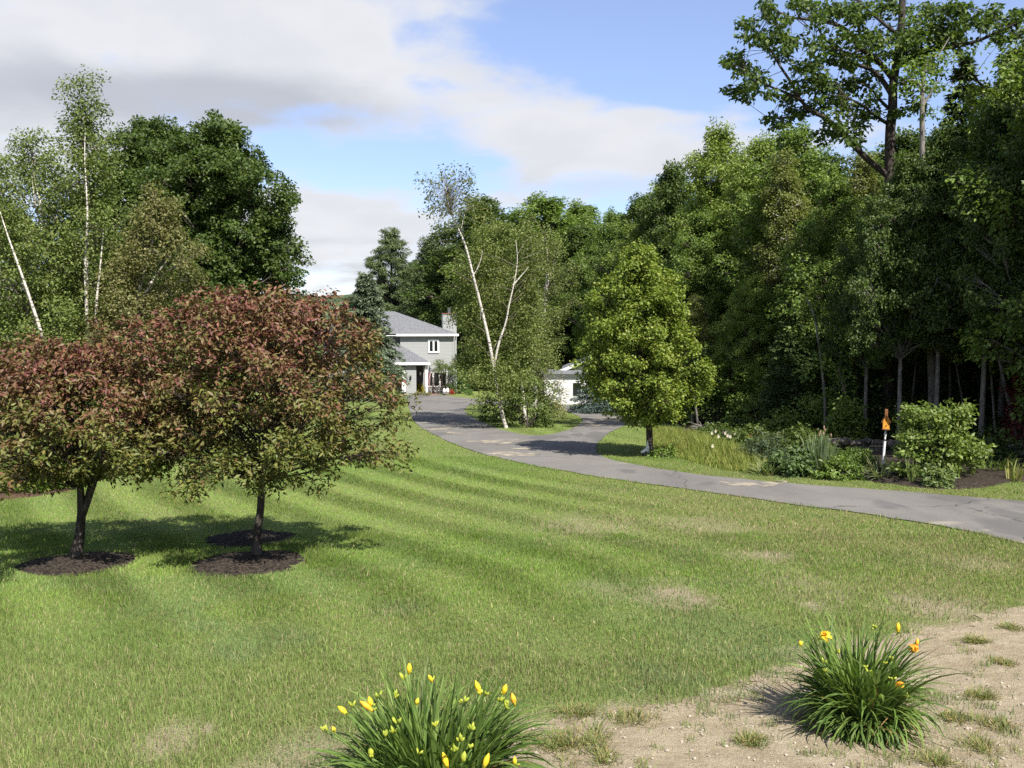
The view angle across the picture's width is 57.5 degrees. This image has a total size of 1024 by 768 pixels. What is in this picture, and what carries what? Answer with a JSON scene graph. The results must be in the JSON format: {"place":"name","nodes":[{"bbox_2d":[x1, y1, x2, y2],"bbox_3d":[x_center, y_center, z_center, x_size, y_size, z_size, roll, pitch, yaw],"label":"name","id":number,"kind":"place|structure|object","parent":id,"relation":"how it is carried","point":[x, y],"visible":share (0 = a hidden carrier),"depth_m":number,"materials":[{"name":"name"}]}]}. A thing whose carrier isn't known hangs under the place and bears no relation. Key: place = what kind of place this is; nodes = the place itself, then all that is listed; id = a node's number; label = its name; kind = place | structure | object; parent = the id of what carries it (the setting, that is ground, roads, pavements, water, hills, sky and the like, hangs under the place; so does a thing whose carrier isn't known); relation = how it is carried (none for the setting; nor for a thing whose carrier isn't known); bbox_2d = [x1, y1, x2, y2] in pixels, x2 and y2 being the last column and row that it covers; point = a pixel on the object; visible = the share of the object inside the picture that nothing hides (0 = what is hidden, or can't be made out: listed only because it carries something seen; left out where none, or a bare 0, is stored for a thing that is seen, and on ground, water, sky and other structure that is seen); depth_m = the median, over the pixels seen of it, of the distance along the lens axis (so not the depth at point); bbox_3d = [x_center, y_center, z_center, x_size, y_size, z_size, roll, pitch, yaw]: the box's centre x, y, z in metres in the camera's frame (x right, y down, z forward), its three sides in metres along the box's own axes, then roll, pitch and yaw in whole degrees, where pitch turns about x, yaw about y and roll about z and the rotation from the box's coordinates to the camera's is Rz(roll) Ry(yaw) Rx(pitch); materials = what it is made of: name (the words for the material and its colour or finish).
{"place":"outdoors","nodes":[
{"label":"outdoors","id":0,"kind":"place"},
{"bbox_2d":[6,326,527,386],"bbox_3d":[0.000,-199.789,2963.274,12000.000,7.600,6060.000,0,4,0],"label":"ground","id":1,"kind":"structure","parent":0,"point":[297,362],"depth_m":184.54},
{"bbox_2d":[354,227,419,315],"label":"pine tree","id":2,"kind":"object","parent":1,"relation":"on","point":[390,241],"visible":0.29,"depth_m":98.32,"materials":[{"name":"green plant"}]},
{"bbox_2d":[323,308,458,394],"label":"house","id":3,"kind":"structure","parent":1,"relation":"on","point":[422,345],"depth_m":76.07,"materials":[{"name":"grey"}]},
{"bbox_2d":[396,235,452,326],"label":"pine tree","id":4,"kind":"object","parent":1,"relation":"on","point":[415,279],"visible":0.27,"depth_m":92.55,"materials":[{"name":"green plant"}]},
{"bbox_2d":[400,194,523,388],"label":"oak tree","id":5,"kind":"object","parent":1,"relation":"on","point":[457,241],"visible":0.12,"depth_m":88.49,"materials":[{"name":"green plant"}]},
{"bbox_2d":[543,352,633,403],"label":"shed","id":6,"kind":"structure","parent":1,"relation":"on","point":[569,377],"depth_m":55.98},
{"bbox_2d":[0,387,1023,767],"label":"lawn","id":7,"kind":"structure","parent":0,"point":[584,511],"depth_m":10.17,"materials":[{"name":"green plant"}]},
{"bbox_2d":[0,486,76,499],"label":"mulch bed","id":8,"kind":"object","parent":7,"relation":"on","point":[19,494],"visible":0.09,"depth_m":17.02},
{"bbox_2d":[0,153,106,425],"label":"birch tree","id":9,"kind":"object","parent":7,"relation":"on","point":[16,258],"visible":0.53,"depth_m":25.00,"materials":[{"name":"green plant"}]},
{"bbox_2d":[0,125,128,382],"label":"birch tree","id":10,"kind":"object","parent":7,"relation":"on","point":[23,160],"visible":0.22,"depth_m":27.38,"materials":[{"name":"green plant"}]},
{"bbox_2d":[15,551,136,576],"bbox_3d":[-5.231,2.153,11.252,1.470,0.152,1.575,0,4,0],"label":"mulch ring","id":11,"kind":"object","parent":7,"relation":"on","point":[85,562],"visible":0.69,"depth_m":11.03,"materials":[{"name":"soil"}]},
{"bbox_2d":[0,313,248,556],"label":"crabapple tree","id":12,"kind":"object","parent":11,"relation":"on","point":[56,383],"visible":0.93,"depth_m":10.78,"materials":[{"name":"red plant"}]},
{"bbox_2d":[0,64,187,409],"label":"birch tree","id":13,"kind":"object","parent":7,"relation":"on","point":[82,134],"visible":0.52,"depth_m":26.21,"materials":[{"name":"green plant"}]},
{"bbox_2d":[51,114,196,331],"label":"maple tree","id":14,"kind":"object","parent":7,"relation":"on","point":[128,139],"visible":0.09,"depth_m":47.98,"materials":[{"name":"green plant"}]},
{"bbox_2d":[76,177,215,440],"bbox_3d":[-10.397,-1.893,26.112,4.031,7.678,3.678,-1,4,-20],"label":"birch tree","id":15,"kind":"object","parent":7,"relation":"on","point":[151,227],"visible":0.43,"depth_m":25.51,"materials":[{"name":"green plant"}]},
{"bbox_2d":[103,114,255,373],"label":"maple tree","id":16,"kind":"object","parent":7,"relation":"on","point":[156,151],"visible":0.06,"depth_m":46.77,"materials":[{"name":"green plant"}]},
{"bbox_2d":[131,108,315,398],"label":"maple tree","id":17,"kind":"object","parent":7,"relation":"on","point":[216,152],"visible":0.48,"depth_m":44.77,"materials":[{"name":"green plant"}]},
{"bbox_2d":[187,550,304,576],"bbox_3d":[-3.204,2.154,11.293,1.470,0.151,1.645,0,4,0],"label":"mulch ring","id":18,"kind":"object","parent":7,"relation":"on","point":[235,563],"visible":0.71,"depth_m":11.05,"materials":[{"name":"soil"}]},
{"bbox_2d":[113,277,421,554],"bbox_3d":[-2.896,0.451,11.321,3.547,3.537,3.183,0,4,0],"label":"crabapple tree","id":19,"kind":"object","parent":18,"relation":"on","point":[300,325],"visible":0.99,"depth_m":10.93,"materials":[{"name":"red plant"}]},
{"bbox_2d":[204,530,295,547],"bbox_3d":[-3.623,2.123,12.859,1.330,0.139,1.470,0,4,0],"label":"mulch ring","id":20,"kind":"object","parent":7,"relation":"on","point":[239,539],"visible":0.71,"depth_m":12.70,"materials":[{"name":"soil"}]},
{"bbox_2d":[324,273,412,401],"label":"spruce tree","id":21,"kind":"object","parent":7,"relation":"on","point":[365,295],"visible":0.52,"depth_m":61.19,"materials":[{"name":"green plant"}]},
{"bbox_2d":[435,249,500,389],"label":"oak tree","id":22,"kind":"object","parent":7,"relation":"on","point":[446,301],"visible":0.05,"depth_m":84.42,"materials":[{"name":"green plant"}]},
{"bbox_2d":[413,160,558,427],"bbox_3d":[-0.928,-3.380,35.914,5.424,10.104,7.138,0,4,0],"label":"birch tree","id":23,"kind":"object","parent":7,"relation":"on","point":[485,261],"visible":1,"depth_m":35.30,"materials":[{"name":"green plant"}]},
{"bbox_2d":[438,212,561,418],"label":"birch tree","id":24,"kind":"object","parent":7,"relation":"on","point":[536,310],"visible":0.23,"depth_m":39.46,"materials":[{"name":"green plant"}]},
{"bbox_2d":[437,190,600,388],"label":"maple tree","id":25,"kind":"object","parent":7,"relation":"on","point":[545,210],"visible":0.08,"depth_m":85.27,"materials":[{"name":"green plant"}]},
{"bbox_2d":[486,374,562,427],"bbox_3d":[0.607,0.666,35.877,2.764,2.187,2.639,2,4,28],"label":"bush","id":26,"kind":"object","parent":7,"relation":"on","point":[513,408],"visible":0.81,"depth_m":35.68,"materials":[{"name":"green plant"}]},
{"bbox_2d":[508,222,589,406],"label":"birch tree","id":27,"kind":"object","parent":7,"relation":"on","point":[550,291],"visible":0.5,"depth_m":43.35,"materials":[{"name":"green plant"}]},
{"bbox_2d":[532,273,585,381],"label":"oak tree","id":28,"kind":"object","parent":7,"relation":"on","point":[568,350],"visible":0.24,"depth_m":76.45,"materials":[{"name":"green plant"}]},
{"bbox_2d":[529,222,602,368],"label":"oak tree","id":29,"kind":"object","parent":7,"relation":"on","point":[579,237],"visible":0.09,"depth_m":78.68,"materials":[{"name":"green plant"}]},
{"bbox_2d":[540,198,607,240],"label":"maple tree","id":30,"kind":"object","parent":7,"relation":"on","point":[581,211],"visible":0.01,"depth_m":89.96,"materials":[{"name":"green plant"}]},
{"bbox_2d":[551,206,627,356],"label":"maple tree","id":31,"kind":"object","parent":7,"relation":"on","point":[612,232],"visible":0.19,"depth_m":72.77,"materials":[{"name":"green plant"}]},
{"bbox_2d":[566,384,620,413],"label":"spruce bush","id":32,"kind":"object","parent":7,"relation":"on","point":[587,407],"visible":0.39,"depth_m":45.73,"materials":[{"name":"green plant"}]},
{"bbox_2d":[579,191,646,383],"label":"oak tree","id":33,"kind":"object","parent":7,"relation":"on","point":[630,215],"visible":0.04,"depth_m":65.02,"materials":[{"name":"green plant"}]},
{"bbox_2d":[567,238,717,453],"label":"pear tree","id":34,"kind":"object","parent":7,"relation":"on","point":[646,403],"visible":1,"depth_m":23.91,"materials":[{"name":"green plant"}]},
{"bbox_2d":[716,422,777,453],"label":"bush","id":35,"kind":"object","parent":7,"relation":"on","point":[738,436],"visible":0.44,"depth_m":24.71,"materials":[{"name":"green plant"}]},
{"bbox_2d":[734,426,788,460],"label":"bush","id":36,"kind":"object","parent":7,"relation":"on","point":[761,444],"visible":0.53,"depth_m":22.05,"materials":[{"name":"green plant"}]},
{"bbox_2d":[764,421,839,455],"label":"bush","id":37,"kind":"object","parent":7,"relation":"on","point":[794,437],"visible":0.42,"depth_m":23.90,"materials":[{"name":"green plant"}]},
{"bbox_2d":[766,451,1023,488],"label":"garden bed","id":38,"kind":"object","parent":7,"relation":"on","point":[982,478],"visible":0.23,"depth_m":19.29,"materials":[{"name":"brown soil"}]},
{"bbox_2d":[758,444,820,477],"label":"bush","id":39,"kind":"object","parent":38,"relation":"on","point":[797,460],"visible":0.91,"depth_m":19.93,"materials":[{"name":"green plant"}]},
{"bbox_2d":[800,426,840,473],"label":"iris plant","id":40,"kind":"object","parent":38,"relation":"on","point":[822,450],"visible":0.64,"depth_m":19.82,"materials":[{"name":"green plant"}]},
{"bbox_2d":[808,453,865,480],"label":"bush","id":41,"kind":"object","parent":38,"relation":"on","point":[839,465],"visible":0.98,"depth_m":19.42,"materials":[{"name":"green plant"}]},
{"bbox_2d":[829,446,886,472],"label":"bush","id":42,"kind":"object","parent":38,"relation":"on","point":[855,456],"visible":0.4,"depth_m":20.38,"materials":[{"name":"green plant"}]},
{"bbox_2d":[918,460,957,488],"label":"bush","id":43,"kind":"object","parent":38,"relation":"on","point":[929,479],"visible":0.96,"depth_m":18.17,"materials":[{"name":"green plant"}]},
{"bbox_2d":[882,397,998,477],"bbox_3d":[8.927,1.185,19.398,2.124,1.830,3.194,2,5,30],"label":"garden bush","id":44,"kind":"object","parent":38,"relation":"on","point":[940,432],"visible":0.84,"depth_m":19.08,"materials":[{"name":"green plant"}]},
{"bbox_2d":[930,424,1023,460],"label":"bush","id":45,"kind":"object","parent":38,"relation":"on","point":[1001,448],"visible":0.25,"depth_m":23.02,"materials":[{"name":"green plant"}]},
{"bbox_2d":[939,19,1023,424],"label":"maple tree","id":46,"kind":"object","parent":7,"relation":"on","point":[1007,198],"visible":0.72,"depth_m":23.30,"materials":[{"name":"green plant"}]},
{"bbox_2d":[944,114,1023,348],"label":"beech tree","id":47,"kind":"object","parent":7,"relation":"on","point":[977,302],"visible":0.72,"depth_m":23.51,"materials":[{"name":"green plant"}]},
{"bbox_2d":[0,0,1023,295],"label":"sky","id":48,"kind":"structure","parent":0,"point":[589,101],"materials":[{"name":"blue"}]},
{"bbox_2d":[348,606,1023,767],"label":"sandy ground","id":49,"kind":"structure","parent":0,"point":[677,755],"depth_m":6.18,"materials":[{"name":"sand"}]},
{"bbox_2d":[297,648,569,767],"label":"daylily plant","id":50,"kind":"object","parent":49,"relation":"on","point":[426,736],"visible":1,"depth_m":4.98,"materials":[{"name":"green plant"}]},
{"bbox_2d":[512,719,586,763],"bbox_3d":[0.227,2.227,5.824,0.494,0.118,0.606,0,4,0],"label":"grass tuft","id":51,"kind":"object","parent":49,"relation":"on","point":[563,734],"visible":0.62,"depth_m":5.93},
{"bbox_2d":[535,724,612,755],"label":"grass tuft","id":52,"kind":"object","parent":49,"relation":"on","point":[560,742],"visible":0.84,"depth_m":5.83,"materials":[{"name":"plant"}]},
{"bbox_2d":[550,697,606,722],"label":"grass tuft","id":53,"kind":"object","parent":49,"relation":"on","point":[588,712],"visible":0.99,"depth_m":6.39,"materials":[{"name":"plant"}]},
{"bbox_2d":[565,714,618,752],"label":"grass tuft","id":54,"kind":"object","parent":49,"relation":"on","point":[592,731],"visible":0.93,"depth_m":5.97,"materials":[{"name":"plant"}]},
{"bbox_2d":[582,740,623,767],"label":"grass tuft","id":55,"kind":"object","parent":49,"relation":"on","point":[605,753],"visible":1,"depth_m":5.66,"materials":[{"name":"plant"}]},
{"bbox_2d":[600,701,662,728],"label":"grass tuft","id":56,"kind":"object","parent":49,"relation":"on","point":[625,714],"visible":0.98,"depth_m":6.29,"materials":[{"name":"plant"}]},
{"bbox_2d":[730,726,772,748],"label":"grass tuft","id":57,"kind":"object","parent":49,"relation":"on","point":[746,736],"visible":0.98,"depth_m":5.92,"materials":[{"name":"plant"}]},
{"bbox_2d":[764,605,962,756],"bbox_3d":[2.272,1.889,6.161,1.254,0.773,1.190,0,4,0],"label":"daylily plant","id":58,"kind":"object","parent":49,"relation":"on","point":[859,696],"visible":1,"depth_m":6.01,"materials":[{"name":"green plant"}]},
{"bbox_2d":[901,738,977,767],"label":"grass tuft","id":59,"kind":"object","parent":49,"relation":"on","point":[937,757],"visible":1,"depth_m":5.62,"materials":[{"name":"plant"}]},
{"bbox_2d":[937,726,1009,757],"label":"grass tuft","id":60,"kind":"object","parent":49,"relation":"on","point":[978,741],"visible":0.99,"depth_m":5.82,"materials":[{"name":"plant"}]},
{"bbox_2d":[951,684,1002,700],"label":"grass tuft","id":61,"kind":"object","parent":49,"relation":"on","point":[977,693],"visible":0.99,"depth_m":6.70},
{"bbox_2d":[962,704,1023,731],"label":"grass tuft","id":62,"kind":"object","parent":49,"relation":"on","point":[980,718],"visible":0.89,"depth_m":6.18,"materials":[{"name":"plant"}]},
{"bbox_2d":[652,425,768,473],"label":"long grass","id":63,"kind":"structure","parent":0,"point":[693,445],"depth_m":23.68,"materials":[{"name":"plant"}]},
{"bbox_2d":[406,394,1023,542],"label":"driveway","id":64,"kind":"structure","parent":0,"point":[573,449],"depth_m":19.33,"materials":[{"name":"asphalt"}]},
{"bbox_2d":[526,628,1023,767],"bbox_3d":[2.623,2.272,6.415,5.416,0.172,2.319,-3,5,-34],"label":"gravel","id":65,"kind":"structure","parent":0,"point":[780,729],"depth_m":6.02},
{"bbox_2d":[616,405,1020,451],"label":"forest floor","id":66,"kind":"structure","parent":0,"point":[702,421],"depth_m":38.39,"materials":[{"name":"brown plant"}]},
{"bbox_2d":[600,175,675,379],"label":"ash tree","id":67,"kind":"object","parent":66,"relation":"on","point":[630,232],"visible":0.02,"depth_m":59.30,"materials":[{"name":"green plant"}]},
{"bbox_2d":[623,158,697,376],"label":"oak tree","id":68,"kind":"object","parent":66,"relation":"on","point":[673,196],"visible":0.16,"depth_m":55.82,"materials":[{"name":"green plant"}]},
{"bbox_2d":[668,293,722,422],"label":"birch tree","id":69,"kind":"object","parent":66,"relation":"on","point":[696,318],"visible":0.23,"depth_m":37.69,"materials":[{"name":"green plant"}]},
{"bbox_2d":[651,204,740,414],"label":"maple tree","id":70,"kind":"object","parent":66,"relation":"on","point":[702,248],"visible":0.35,"depth_m":42.85,"materials":[{"name":"green plant"}]},
{"bbox_2d":[667,341,732,425],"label":"young tree","id":71,"kind":"object","parent":66,"relation":"on","point":[696,411],"visible":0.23,"depth_m":34.62,"materials":[{"name":"green plant"}]},
{"bbox_2d":[658,115,755,408],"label":"ash tree","id":72,"kind":"object","parent":66,"relation":"on","point":[716,155],"visible":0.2,"depth_m":48.39,"materials":[{"name":"green plant"}]},
{"bbox_2d":[685,357,755,424],"bbox_3d":[8.151,0.255,36.520,3.011,2.910,2.560,2,4,23],"label":"undergrowth bush","id":73,"kind":"object","parent":66,"relation":"on","point":[711,414],"visible":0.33,"depth_m":36.26,"materials":[{"name":"green plant"}]},
{"bbox_2d":[678,127,777,414],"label":"ash tree","id":74,"kind":"object","parent":66,"relation":"on","point":[759,148],"visible":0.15,"depth_m":43.26,"materials":[{"name":"green plant"}]},
{"bbox_2d":[705,271,784,425],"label":"ash tree","id":75,"kind":"object","parent":66,"relation":"on","point":[751,315],"visible":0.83,"depth_m":35.63,"materials":[{"name":"green plant"}]},
{"bbox_2d":[713,367,805,429],"bbox_3d":[8.999,0.593,33.558,2.948,2.413,2.963,-3,5,-36],"label":"undergrowth bush","id":76,"kind":"object","parent":66,"relation":"on","point":[751,400],"visible":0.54,"depth_m":33.54,"materials":[{"name":"green plant"}]},
{"bbox_2d":[732,145,822,394],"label":"birch tree","id":77,"kind":"object","parent":66,"relation":"on","point":[786,214],"visible":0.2,"depth_m":37.26,"materials":[{"name":"green plant"}]},
{"bbox_2d":[712,119,849,405],"bbox_3d":[12.317,-4.758,40.144,7.584,13.222,7.601,1,4,10],"label":"maple tree","id":78,"kind":"object","parent":66,"relation":"on","point":[796,140],"visible":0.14,"depth_m":39.02,"materials":[{"name":"green plant"}]},
{"bbox_2d":[755,408,811,434],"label":"undergrowth bush","id":79,"kind":"object","parent":66,"relation":"on","point":[781,422],"visible":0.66,"depth_m":30.38,"materials":[{"name":"green plant"}]},
{"bbox_2d":[751,299,822,431],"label":"hemlock tree","id":80,"kind":"object","parent":66,"relation":"on","point":[778,397],"visible":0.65,"depth_m":32.26,"materials":[{"name":"green plant"}]},
{"bbox_2d":[765,251,842,429],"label":"young tree","id":81,"kind":"object","parent":66,"relation":"on","point":[794,303],"visible":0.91,"depth_m":29.54,"materials":[{"name":"green plant"}]},
{"bbox_2d":[759,176,879,423],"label":"maple tree","id":82,"kind":"object","parent":66,"relation":"on","point":[829,229],"visible":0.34,"depth_m":33.41,"materials":[{"name":"green plant"}]},
{"bbox_2d":[805,149,852,208],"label":"oak tree","id":83,"kind":"object","parent":66,"relation":"on","point":[839,160],"visible":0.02,"depth_m":47.36,"materials":[{"name":"green plant"}]},
{"bbox_2d":[781,386,877,435],"bbox_3d":[10.505,0.976,31.111,3.631,1.811,2.762,0,4,0],"label":"undergrowth bush","id":84,"kind":"object","parent":66,"relation":"on","point":[819,409],"visible":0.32,"depth_m":30.86,"materials":[{"name":"green plant"}]},
{"bbox_2d":[792,319,893,437],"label":"young tree","id":85,"kind":"object","parent":66,"relation":"on","point":[843,385],"visible":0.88,"depth_m":27.86,"materials":[{"name":"green plant"}]},
{"bbox_2d":[822,396,871,445],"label":"undergrowth bush","id":86,"kind":"object","parent":66,"relation":"on","point":[848,419],"visible":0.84,"depth_m":27.73,"materials":[{"name":"green plant"}]},
{"bbox_2d":[813,148,884,396],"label":"birch tree","id":87,"kind":"object","parent":66,"relation":"on","point":[862,183],"visible":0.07,"depth_m":35.19,"materials":[{"name":"green plant"}]},
{"bbox_2d":[819,349,889,438],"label":"hemlock tree","id":88,"kind":"object","parent":66,"relation":"on","point":[860,383],"visible":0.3,"depth_m":29.84,"materials":[{"name":"green plant"}]},
{"bbox_2d":[810,193,913,437],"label":"beech tree","id":89,"kind":"object","parent":66,"relation":"on","point":[872,200],"visible":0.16,"depth_m":28.06,"materials":[{"name":"green plant"}]},
{"bbox_2d":[717,0,1023,438],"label":"maple tree","id":90,"kind":"object","parent":66,"relation":"on","point":[852,15],"visible":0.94,"depth_m":28.71,"materials":[{"name":"green plant"}]},
{"bbox_2d":[722,431,1023,454],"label":"stone wall","id":91,"kind":"structure","parent":66,"relation":"on","point":[843,442],"depth_m":25.78,"materials":[{"name":"stone"}]},
{"bbox_2d":[849,124,930,213],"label":"oak tree","id":92,"kind":"object","parent":66,"relation":"on","point":[904,141],"visible":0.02,"depth_m":41.09,"materials":[{"name":"green plant"}]},
{"bbox_2d":[843,394,945,439],"bbox_3d":[11.991,1.119,28.963,3.721,1.652,2.921,0,4,0],"label":"undergrowth bush","id":93,"kind":"object","parent":66,"relation":"on","point":[892,414],"visible":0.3,"depth_m":28.95,"materials":[{"name":"green plant"}]},
{"bbox_2d":[836,148,966,440],"bbox_3d":[11.095,-2.302,26.450,3.965,8.733,3.436,0,4,4],"label":"beech tree","id":94,"kind":"object","parent":66,"relation":"on","point":[873,318],"visible":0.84,"depth_m":25.81,"materials":[{"name":"green plant"}]},
{"bbox_2d":[861,121,985,407],"bbox_3d":[11.941,-2.676,26.612,3.723,9.463,4.296,3,5,39],"label":"beech tree","id":95,"kind":"object","parent":66,"relation":"on","point":[936,157],"visible":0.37,"depth_m":25.92,"materials":[{"name":"green plant"}]},
{"bbox_2d":[870,2,994,407],"bbox_3d":[12.257,-4.704,27.751,3.135,13.670,6.523,2,4,23],"label":"ash tree","id":96,"kind":"object","parent":66,"relation":"on","point":[922,72],"visible":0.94,"depth_m":27.62,"materials":[{"name":"green plant"}]},
{"bbox_2d":[872,163,1011,412],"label":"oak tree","id":97,"kind":"object","parent":66,"relation":"on","point":[969,387],"visible":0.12,"depth_m":30.14,"materials":[{"name":"green plant"}]},
{"bbox_2d":[895,51,1018,432],"bbox_3d":[15.994,-4.848,33.252,4.972,13.549,4.463,3,5,36],"label":"hemlock tree","id":98,"kind":"object","parent":66,"relation":"on","point":[962,70],"visible":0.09,"depth_m":32.66,"materials":[{"name":"green plant"}]},
{"bbox_2d":[908,96,1023,436],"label":"beech tree","id":99,"kind":"object","parent":66,"relation":"on","point":[991,129],"visible":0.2,"depth_m":25.05,"materials":[{"name":"green plant"}]},
{"bbox_2d":[940,311,1012,442],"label":"young tree","id":100,"kind":"object","parent":66,"relation":"on","point":[990,366],"visible":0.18,"depth_m":26.55,"materials":[{"name":"grey plant"}]},
{"bbox_2d":[946,276,1018,442],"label":"young tree","id":101,"kind":"object","parent":66,"relation":"on","point":[1003,378],"visible":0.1,"depth_m":25.81,"materials":[{"name":"grey plant"}]},
{"bbox_2d":[946,32,1023,424],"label":"ash tree","id":102,"kind":"object","parent":66,"relation":"on","point":[979,93],"visible":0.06,"depth_m":30.07,"materials":[{"name":"green plant"}]},
{"bbox_2d":[996,374,1023,443],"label":"bush","id":103,"kind":"object","parent":66,"relation":"on","point":[1017,424],"visible":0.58,"depth_m":25.38,"materials":[{"name":"green plant"}]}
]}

